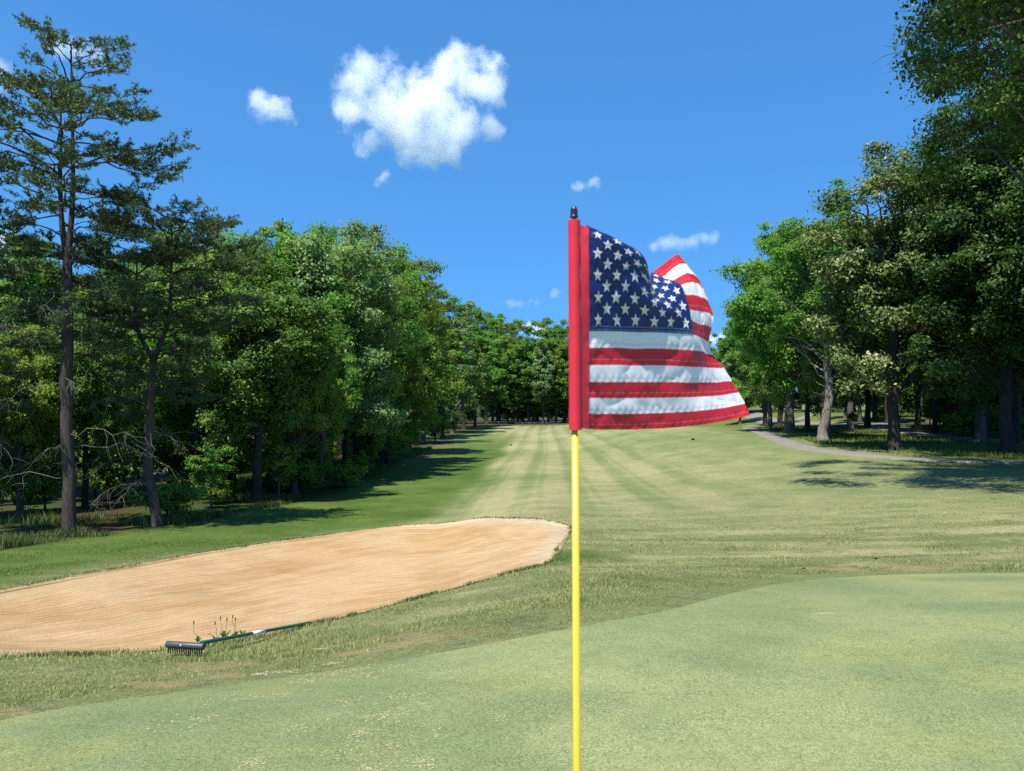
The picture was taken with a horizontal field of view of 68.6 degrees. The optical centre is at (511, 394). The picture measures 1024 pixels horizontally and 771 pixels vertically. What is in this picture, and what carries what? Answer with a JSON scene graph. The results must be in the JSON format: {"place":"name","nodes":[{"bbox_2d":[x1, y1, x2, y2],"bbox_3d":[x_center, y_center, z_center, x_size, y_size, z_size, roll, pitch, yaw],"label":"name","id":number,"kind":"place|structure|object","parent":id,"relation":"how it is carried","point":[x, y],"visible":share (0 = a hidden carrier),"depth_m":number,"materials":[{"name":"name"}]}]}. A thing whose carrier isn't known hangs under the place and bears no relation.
{"place":"outdoors","nodes":[
{"label":"outdoors","id":0,"kind":"place"},
{"bbox_2d":[0,445,431,549],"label":"long grass","id":1,"kind":"structure","parent":0,"point":[8,541],"depth_m":26.75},
{"bbox_2d":[0,0,1021,390],"label":"sky","id":2,"kind":"structure","parent":0,"point":[472,131],"materials":[{"name":"blue"}]},
{"bbox_2d":[0,400,1023,719],"bbox_3d":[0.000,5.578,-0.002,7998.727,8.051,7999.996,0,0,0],"label":"ground","id":3,"kind":"structure","parent":0,"point":[480,470],"depth_m":23.06,"materials":[{"name":"plant"}]},
{"bbox_2d":[0,334,21,427],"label":"tree","id":4,"kind":"object","parent":3,"relation":"on","point":[9,393],"visible":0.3,"depth_m":26.74,"materials":[{"name":"green plant"}]},
{"bbox_2d":[0,448,40,509],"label":"bush","id":5,"kind":"object","parent":3,"relation":"on","point":[25,467],"visible":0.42,"depth_m":27.88,"materials":[{"name":"green plant"}]},
{"bbox_2d":[0,319,74,515],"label":"tree","id":6,"kind":"object","parent":3,"relation":"on","point":[17,429],"visible":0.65,"depth_m":27.75,"materials":[{"name":"green plant"}]},
{"bbox_2d":[0,152,77,505],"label":"pine tree","id":7,"kind":"object","parent":3,"relation":"on","point":[22,341],"visible":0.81,"depth_m":22.55,"materials":[{"name":"green plant"}]},
{"bbox_2d":[9,441,79,511],"bbox_3d":[-18.227,3.040,29.127,2.399,3.561,2.557,0,0,-35],"label":"bush","id":8,"kind":"object","parent":3,"relation":"on","point":[50,486],"visible":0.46,"depth_m":28.75,"materials":[{"name":"green plant"}]},
{"bbox_2d":[0,231,92,497],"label":"oak tree","id":9,"kind":"object","parent":3,"relation":"on","point":[34,281],"visible":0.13,"depth_m":33.17,"materials":[{"name":"green plant"}]},
{"bbox_2d":[30,300,137,508],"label":"tree","id":10,"kind":"object","parent":3,"relation":"on","point":[89,388],"visible":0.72,"depth_m":29.69,"materials":[{"name":"green plant"}]},
{"bbox_2d":[57,405,142,499],"bbox_3d":[-18.396,2.693,33.558,3.650,4.877,3.890,0,0,43],"label":"bush","id":11,"kind":"object","parent":3,"relation":"on","point":[116,470],"visible":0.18,"depth_m":33.09,"materials":[{"name":"green plant"}]},
{"bbox_2d":[0,11,200,531],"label":"pine tree","id":12,"kind":"object","parent":3,"relation":"on","point":[61,99],"visible":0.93,"depth_m":21.91,"materials":[{"name":"green plant"}]},
{"bbox_2d":[37,232,166,495],"bbox_3d":[-19.523,-1.387,36.160,7.410,13.195,5.051,0,0,-6],"label":"oak tree","id":13,"kind":"object","parent":3,"relation":"on","point":[82,255],"visible":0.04,"depth_m":34.99,"materials":[{"name":"green plant"}]},
{"bbox_2d":[75,417,131,501],"bbox_3d":[-18.183,2.916,32.805,2.891,4.292,3.081,0,0,-23],"label":"bush","id":14,"kind":"object","parent":3,"relation":"on","point":[93,480],"visible":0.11,"depth_m":32.74,"materials":[{"name":"green plant"}]},
{"bbox_2d":[91,249,159,480],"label":"tree","id":15,"kind":"object","parent":3,"relation":"on","point":[138,476],"depth_m":45.70,"materials":[{"name":"green plant"}]},
{"bbox_2d":[104,281,193,495],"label":"tree","id":16,"kind":"object","parent":3,"relation":"on","point":[166,419],"visible":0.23,"depth_m":32.55,"materials":[{"name":"green plant"}]},
{"bbox_2d":[95,221,206,485],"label":"oak tree","id":17,"kind":"object","parent":3,"relation":"on","point":[160,267],"visible":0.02,"depth_m":38.34,"materials":[{"name":"green plant"}]},
{"bbox_2d":[38,173,270,526],"bbox_3d":[-11.055,-0.951,24.256,6.812,11.321,6.302,0,0,0],"label":"pine tree","id":18,"kind":"object","parent":3,"relation":"on","point":[173,249],"visible":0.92,"depth_m":23.73,"materials":[{"name":"green plant"}]},
{"bbox_2d":[117,473,204,517],"bbox_3d":[-11.815,3.729,26.105,2.406,1.941,2.752,0,0,28],"label":"bush","id":19,"kind":"object","parent":3,"relation":"on","point":[173,497],"visible":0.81,"depth_m":25.76,"materials":[{"name":"green plant"}]},
{"bbox_2d":[138,418,195,488],"bbox_3d":[-16.657,2.589,37.678,3.669,5.448,3.911,0,0,11],"label":"bush","id":20,"kind":"object","parent":3,"relation":"on","point":[160,464],"visible":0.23,"depth_m":37.21,"materials":[{"name":"green plant"}]},
{"bbox_2d":[147,243,270,479],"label":"oak tree","id":21,"kind":"object","parent":3,"relation":"on","point":[233,279],"visible":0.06,"depth_m":35.75,"materials":[{"name":"green plant"}]},
{"bbox_2d":[183,444,239,507],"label":"young tree","id":22,"kind":"object","parent":3,"relation":"on","point":[220,468],"visible":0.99,"depth_m":29.72,"materials":[{"name":"green plant"}]},
{"bbox_2d":[162,302,265,496],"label":"tree","id":23,"kind":"object","parent":3,"relation":"on","point":[194,413],"visible":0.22,"depth_m":34.27,"materials":[{"name":"green plant"}]},
{"bbox_2d":[191,474,249,502],"bbox_3d":[-12.605,4.092,31.883,2.005,1.618,2.293,0,0,13],"label":"bush","id":24,"kind":"object","parent":3,"relation":"on","point":[222,491],"visible":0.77,"depth_m":31.75,"materials":[{"name":"green plant"}]},
{"bbox_2d":[121,253,354,502],"bbox_3d":[-11.909,-0.771,33.266,9.593,11.756,8.275,0,0,-17],"label":"oak tree","id":25,"kind":"object","parent":3,"relation":"on","point":[255,396],"visible":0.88,"depth_m":32.05,"materials":[{"name":"green plant"}]},
{"bbox_2d":[214,433,271,490],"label":"young tree","id":26,"kind":"object","parent":3,"relation":"on","point":[241,464],"visible":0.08,"depth_m":37.65,"materials":[{"name":"green plant"}]},
{"bbox_2d":[158,225,369,483],"bbox_3d":[-13.885,-2.256,42.359,11.976,15.792,10.853,0,0,-19],"label":"oak tree","id":27,"kind":"object","parent":3,"relation":"on","point":[340,305],"visible":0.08,"depth_m":42.48,"materials":[{"name":"green plant"}]},
{"bbox_2d":[230,215,297,454],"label":"tree","id":28,"kind":"object","parent":3,"relation":"on","point":[279,224],"visible":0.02,"depth_m":55.27,"materials":[{"name":"green plant"}]},
{"bbox_2d":[249,433,303,496],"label":"young tree","id":29,"kind":"object","parent":3,"relation":"on","point":[272,463],"visible":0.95,"depth_m":33.98,"materials":[{"name":"green plant"}]},
{"bbox_2d":[0,518,570,655],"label":"sand bunker","id":30,"kind":"object","parent":3,"relation":"on","point":[159,603],"visible":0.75,"depth_m":13.95},
{"bbox_2d":[165,622,310,654],"bbox_3d":[-2.460,2.327,7.313,0.339,0.429,2.037,0,0,21],"label":"rake","id":31,"kind":"object","parent":30,"relation":"on","point":[192,646],"visible":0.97,"depth_m":6.44,"materials":[{"name":"grey plastic"}]},
{"bbox_2d":[5,516,571,656],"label":"lip grass","id":32,"kind":"structure","parent":3,"relation":"on","point":[89,653],"depth_m":9.49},
{"bbox_2d":[269,451,333,491],"bbox_3d":[-10.611,4.102,38.207,3.007,2.427,3.440,0,0,-2],"label":"bush","id":33,"kind":"object","parent":3,"relation":"on","point":[307,469],"visible":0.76,"depth_m":37.77,"materials":[{"name":"green plant"}]},
{"bbox_2d":[250,287,357,493],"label":"oak tree","id":34,"kind":"object","parent":3,"relation":"on","point":[326,397],"visible":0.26,"depth_m":37.41,"materials":[{"name":"green plant"}]},
{"bbox_2d":[290,435,326,472],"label":"young tree","id":35,"kind":"object","parent":3,"relation":"on","point":[305,454],"visible":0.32,"depth_m":42.55,"materials":[{"name":"green plant"}]},
{"bbox_2d":[301,324,365,486],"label":"tree","id":36,"kind":"object","parent":3,"relation":"on","point":[350,383],"visible":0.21,"depth_m":39.97,"materials":[{"name":"green plant"}]},
{"bbox_2d":[264,216,411,478],"bbox_3d":[-12.088,-2.424,44.741,10.259,16.298,9.643,0,0,-43],"label":"oak tree","id":37,"kind":"object","parent":3,"relation":"on","point":[313,262],"visible":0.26,"depth_m":43.76,"materials":[{"name":"green plant"}]},
{"bbox_2d":[316,458,367,487],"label":"bush","id":38,"kind":"object","parent":3,"relation":"on","point":[346,473],"visible":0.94,"depth_m":39.33,"materials":[{"name":"green plant"}]},
{"bbox_2d":[311,221,381,452],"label":"tree","id":39,"kind":"object","parent":3,"relation":"on","point":[334,233],"depth_m":74.77,"materials":[{"name":"green plant"}]},
{"bbox_2d":[339,451,373,471],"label":"bush","id":40,"kind":"object","parent":3,"relation":"on","point":[358,460],"visible":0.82,"depth_m":49.48,"materials":[{"name":"green plant"}]},
{"bbox_2d":[342,426,373,457],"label":"young tree","id":41,"kind":"object","parent":3,"relation":"on","point":[363,442],"visible":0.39,"depth_m":54.96,"materials":[{"name":"green plant"}]},
{"bbox_2d":[304,236,413,466],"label":"oak tree","id":42,"kind":"object","parent":3,"relation":"on","point":[391,377],"visible":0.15,"depth_m":46.41,"materials":[{"name":"green plant"}]},
{"bbox_2d":[305,221,434,455],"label":"oak tree","id":43,"kind":"object","parent":3,"relation":"on","point":[415,324],"visible":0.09,"depth_m":50.88,"materials":[{"name":"green plant"}]},
{"bbox_2d":[350,314,410,469],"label":"tree","id":44,"kind":"object","parent":3,"relation":"on","point":[377,443],"visible":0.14,"depth_m":51.31,"materials":[{"name":"green plant"}]},
{"bbox_2d":[361,434,407,458],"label":"bush","id":45,"kind":"object","parent":3,"relation":"on","point":[392,446],"visible":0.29,"depth_m":61.98,"materials":[{"name":"green plant"}]},
{"bbox_2d":[389,423,419,452],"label":"bush","id":46,"kind":"object","parent":3,"relation":"on","point":[409,434],"visible":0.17,"depth_m":73.99,"materials":[{"name":"green plant"}]},
{"bbox_2d":[348,219,463,463],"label":"oak tree","id":47,"kind":"object","parent":3,"relation":"on","point":[425,400],"visible":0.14,"depth_m":59.88,"materials":[{"name":"green plant"}]},
{"bbox_2d":[383,298,430,466],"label":"oak tree","id":48,"kind":"object","parent":3,"relation":"on","point":[412,365],"visible":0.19,"depth_m":55.87,"materials":[{"name":"green plant"}]},
{"bbox_2d":[405,414,422,448],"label":"young tree","id":49,"kind":"object","parent":3,"relation":"on","point":[416,440],"visible":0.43,"depth_m":77.51,"materials":[{"name":"green plant"}]},
{"bbox_2d":[374,264,470,453],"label":"oak tree","id":50,"kind":"object","parent":3,"relation":"on","point":[436,333],"visible":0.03,"depth_m":73.67,"materials":[{"name":"green plant"}]},
{"bbox_2d":[405,340,443,448],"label":"oak tree","id":51,"kind":"object","parent":3,"relation":"on","point":[436,420],"visible":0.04,"depth_m":78.42,"materials":[{"name":"green plant"}]},
{"bbox_2d":[412,266,457,443],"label":"oak tree","id":52,"kind":"object","parent":3,"relation":"on","point":[446,326],"visible":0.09,"depth_m":91.80,"materials":[{"name":"green plant"}]},
{"bbox_2d":[425,328,449,439],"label":"tree","id":53,"kind":"object","parent":3,"relation":"on","point":[443,400],"visible":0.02,"depth_m":104.88,"materials":[{"name":"green plant"}]},
{"bbox_2d":[419,401,460,442],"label":"bush","id":54,"kind":"object","parent":3,"relation":"on","point":[444,424],"visible":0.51,"depth_m":96.37,"materials":[{"name":"green plant"}]},
{"bbox_2d":[431,287,469,437],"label":"oak tree","id":55,"kind":"object","parent":3,"relation":"on","point":[461,357],"visible":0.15,"depth_m":111.92,"materials":[{"name":"green plant"}]},
{"bbox_2d":[438,289,488,432],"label":"oak tree","id":56,"kind":"object","parent":3,"relation":"on","point":[468,396],"visible":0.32,"depth_m":125.63,"materials":[{"name":"green plant"}]},
{"bbox_2d":[448,295,498,429],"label":"oak tree","id":57,"kind":"object","parent":3,"relation":"on","point":[480,339],"visible":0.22,"depth_m":141.75,"materials":[{"name":"green plant"}]},
{"bbox_2d":[456,314,495,421],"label":"oak tree","id":58,"kind":"object","parent":3,"relation":"on","point":[485,327],"visible":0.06,"depth_m":177.70,"materials":[{"name":"green plant"}]},
{"bbox_2d":[464,300,495,426],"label":"oak tree","id":59,"kind":"object","parent":3,"relation":"on","point":[488,377],"visible":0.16,"depth_m":157.89,"materials":[{"name":"green plant"}]},
{"bbox_2d":[465,305,518,423],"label":"oak tree","id":60,"kind":"object","parent":3,"relation":"on","point":[497,373],"visible":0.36,"depth_m":175.33,"materials":[{"name":"green plant"}]},
{"bbox_2d":[478,377,510,423],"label":"oak tree","id":61,"kind":"object","parent":3,"relation":"on","point":[496,401],"visible":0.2,"depth_m":177.99,"materials":[{"name":"green plant"}]},
{"bbox_2d":[477,310,516,420],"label":"oak tree","id":62,"kind":"object","parent":3,"relation":"on","point":[489,314],"visible":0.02,"depth_m":198.59,"materials":[{"name":"green plant"}]},
{"bbox_2d":[490,313,525,422],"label":"oak tree","id":63,"kind":"object","parent":3,"relation":"on","point":[511,333],"visible":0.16,"depth_m":187.73,"materials":[{"name":"green plant"}]},
{"bbox_2d":[490,365,527,422],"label":"oak tree","id":64,"kind":"object","parent":3,"relation":"on","point":[499,405],"visible":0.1,"depth_m":181.68,"materials":[{"name":"green plant"}]},
{"bbox_2d":[0,573,1023,770],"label":"putting green","id":65,"kind":"object","parent":3,"relation":"on","point":[911,672],"visible":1,"depth_m":4.09,"materials":[{"name":"plant"}]},
{"bbox_2d":[0,612,832,770],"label":"sand crumbs","id":66,"kind":"object","parent":65,"relation":"on","point":[370,768],"visible":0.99,"depth_m":3.89,"materials":[{"name":"beige"}]},
{"bbox_2d":[570,206,580,770],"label":"flagstick","id":67,"kind":"object","parent":65,"relation":"on","point":[575,594],"visible":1,"depth_m":1.26,"materials":[{"name":"yellow paint"}]},
{"bbox_2d":[568,219,749,429],"bbox_3d":[0.264,-0.124,1.460,0.513,0.374,0.151,0,0,-43],"label":"flag","id":68,"kind":"object","parent":67,"relation":"attached to","point":[637,360],"visible":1,"depth_m":1.35,"materials":[{"name":"multicoloured fabric"}]},
{"bbox_2d":[501,368,531,423],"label":"oak tree","id":69,"kind":"object","parent":3,"relation":"on","point":[514,393],"visible":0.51,"depth_m":181.21,"materials":[{"name":"green plant"}]},
{"bbox_2d":[503,319,545,423],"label":"oak tree","id":70,"kind":"object","parent":3,"relation":"on","point":[528,355],"visible":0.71,"depth_m":180.03,"materials":[{"name":"green plant"}]},
{"bbox_2d":[509,359,558,421],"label":"oak tree","id":71,"kind":"object","parent":3,"relation":"on","point":[532,406],"visible":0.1,"depth_m":184.44,"materials":[{"name":"green plant"}]},
{"bbox_2d":[527,321,556,423],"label":"oak tree","id":72,"kind":"object","parent":3,"relation":"on","point":[542,370],"visible":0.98,"depth_m":176.44,"materials":[{"name":"green plant"}]},
{"bbox_2d":[527,382,560,422],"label":"oak tree","id":73,"kind":"object","parent":3,"relation":"on","point":[547,399],"visible":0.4,"depth_m":179.99,"materials":[{"name":"green plant"}]},
{"bbox_2d":[532,316,568,422],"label":"oak tree","id":74,"kind":"object","parent":3,"relation":"on","point":[552,340],"visible":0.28,"depth_m":183.24,"materials":[{"name":"green plant"}]},
{"bbox_2d":[550,383,568,422],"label":"oak tree","id":75,"kind":"object","parent":3,"relation":"on","point":[564,403],"visible":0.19,"depth_m":182.29,"materials":[{"name":"green plant"}]},
{"bbox_2d":[551,319,568,422],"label":"oak tree","id":76,"kind":"object","parent":3,"relation":"on","point":[561,364],"visible":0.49,"depth_m":178.45,"materials":[{"name":"green plant"}]},
{"bbox_2d":[714,320,739,379],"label":"oak tree","id":77,"kind":"object","parent":3,"relation":"on","point":[724,364],"visible":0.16,"depth_m":148.61,"materials":[{"name":"green plant"}]},
{"bbox_2d":[716,310,762,423],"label":"oak tree","id":78,"kind":"object","parent":3,"relation":"on","point":[727,352],"visible":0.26,"depth_m":129.81,"materials":[{"name":"green plant"}]},
{"bbox_2d":[730,304,766,425],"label":"tree","id":79,"kind":"object","parent":3,"relation":"on","point":[744,380],"visible":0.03,"depth_m":109.68,"materials":[{"name":"green plant"}]},
{"bbox_2d":[728,285,777,425],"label":"oak tree","id":80,"kind":"object","parent":3,"relation":"on","point":[754,377],"visible":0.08,"depth_m":91.86,"materials":[{"name":"green plant"}]},
{"bbox_2d":[729,260,801,426],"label":"tree","id":81,"kind":"object","parent":3,"relation":"on","point":[766,382],"visible":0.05,"depth_m":77.18,"materials":[{"name":"green plant"}]},
{"bbox_2d":[709,220,856,433],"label":"oak tree","id":82,"kind":"object","parent":3,"relation":"on","point":[785,363],"visible":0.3,"depth_m":65.55,"materials":[{"name":"green plant"}]},
{"bbox_2d":[765,329,847,431],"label":"tree","id":83,"kind":"object","parent":3,"relation":"on","point":[807,426],"visible":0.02,"depth_m":69.82,"materials":[{"name":"green plant"}]},
{"bbox_2d":[795,389,821,411],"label":"bush","id":84,"kind":"object","parent":3,"relation":"on","point":[815,401],"visible":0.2,"depth_m":153.82,"materials":[{"name":"green plant"}]},
{"bbox_2d":[745,177,888,439],"bbox_3d":[23.697,-6.329,55.860,11.709,20.291,9.758,0,0,8],"label":"oak tree","id":85,"kind":"object","parent":3,"relation":"on","point":[783,248],"visible":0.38,"depth_m":55.83,"materials":[{"name":"green plant"}]},
{"bbox_2d":[795,287,862,436],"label":"tree","id":86,"kind":"object","parent":3,"relation":"on","point":[810,384],"visible":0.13,"depth_m":58.88,"materials":[{"name":"green plant"}]},
{"bbox_2d":[836,387,864,422],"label":"tree","id":87,"kind":"object","parent":3,"relation":"on","point":[860,401],"visible":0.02,"depth_m":95.80,"materials":[{"name":"grey plant"}]},
{"bbox_2d":[834,301,887,429],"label":"tree","id":88,"kind":"object","parent":3,"relation":"on","point":[849,424],"depth_m":73.71,"materials":[{"name":"green plant"}]},
{"bbox_2d":[837,331,900,427],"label":"oak tree","id":89,"kind":"object","parent":3,"relation":"on","point":[867,414],"visible":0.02,"depth_m":78.78,"materials":[{"name":"green plant"}]},
{"bbox_2d":[872,402,884,421],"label":"bush","id":90,"kind":"object","parent":3,"relation":"on","point":[880,412],"visible":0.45,"depth_m":94.00,"materials":[{"name":"green plant"}]},
{"bbox_2d":[871,376,900,420],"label":"tree","id":91,"kind":"object","parent":3,"relation":"on","point":[874,403],"depth_m":99.83,"materials":[{"name":"brown plant"}]},
{"bbox_2d":[785,139,995,450],"bbox_3d":[22.684,-5.742,45.234,12.820,19.226,8.739,0,0,-18],"label":"oak tree","id":92,"kind":"object","parent":3,"relation":"on","point":[871,273],"visible":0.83,"depth_m":43.90,"materials":[{"name":"green plant"}]},
{"bbox_2d":[882,329,928,431],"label":"oak tree","id":93,"kind":"object","parent":3,"relation":"on","point":[904,396],"visible":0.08,"depth_m":65.80,"materials":[{"name":"green plant"}]},
{"bbox_2d":[913,329,945,433],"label":"tree","id":94,"kind":"object","parent":3,"relation":"on","point":[934,421],"depth_m":63.75,"materials":[{"name":"brown plant"}]},
{"bbox_2d":[912,385,958,428],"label":"tree","id":95,"kind":"object","parent":3,"relation":"on","point":[946,405],"visible":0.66,"depth_m":73.10,"materials":[{"name":"green plant"}]},
{"bbox_2d":[880,123,998,440],"bbox_3d":[35.075,-8.363,54.656,12.839,24.499,11.736,0,0,-35],"label":"oak tree","id":96,"kind":"object","parent":3,"relation":"on","point":[963,382],"visible":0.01,"depth_m":54.79,"materials":[{"name":"green plant"}]},
{"bbox_2d":[874,0,1023,360],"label":"oak tree","id":97,"kind":"object","parent":3,"relation":"on","point":[964,16],"visible":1,"depth_m":25.34,"materials":[{"name":"green plant"}]},
{"bbox_2d":[887,51,1023,453],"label":"oak tree","id":98,"kind":"object","parent":3,"relation":"on","point":[952,222],"visible":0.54,"depth_m":40.51,"materials":[{"name":"green plant"}]},
{"bbox_2d":[915,140,999,442],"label":"tree","id":99,"kind":"object","parent":3,"relation":"on","point":[979,430],"visible":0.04,"depth_m":51.71,"materials":[{"name":"green plant"}]},
{"bbox_2d":[935,409,998,435],"bbox_3d":[37.117,2.343,60.500,5.764,2.907,6.592,0,0,7],"label":"bush","id":100,"kind":"object","parent":3,"relation":"on","point":[959,421],"visible":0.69,"depth_m":60.01,"materials":[{"name":"green plant"}]},
{"bbox_2d":[933,49,1023,376],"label":"oak tree","id":101,"kind":"object","parent":3,"relation":"on","point":[992,323],"visible":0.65,"depth_m":38.97,"materials":[{"name":"green plant"}]},
{"bbox_2d":[937,128,1023,445],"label":"tree","id":102,"kind":"object","parent":3,"relation":"on","point":[977,399],"visible":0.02,"depth_m":48.56,"materials":[{"name":"green plant"}]},
{"bbox_2d":[989,402,1023,430],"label":"bush","id":103,"kind":"object","parent":3,"relation":"on","point":[1022,418],"visible":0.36,"depth_m":57.91,"materials":[{"name":"green plant"}]},
{"bbox_2d":[0,490,1023,710],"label":"rough grass","id":104,"kind":"structure","parent":0,"point":[248,652],"depth_m":8.47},
{"bbox_2d":[743,414,1023,463],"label":"cart path","id":105,"kind":"structure","parent":0,"point":[776,438],"depth_m":43.23,"materials":[{"name":"concrete"}]},
{"bbox_2d":[744,413,1023,443],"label":"access road","id":106,"kind":"structure","parent":0,"point":[758,418],"depth_m":75.73,"materials":[{"name":"asphalt"}]},
{"bbox_2d":[764,424,1023,459],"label":"meadow grass","id":107,"kind":"structure","parent":0,"point":[910,440],"depth_m":50.73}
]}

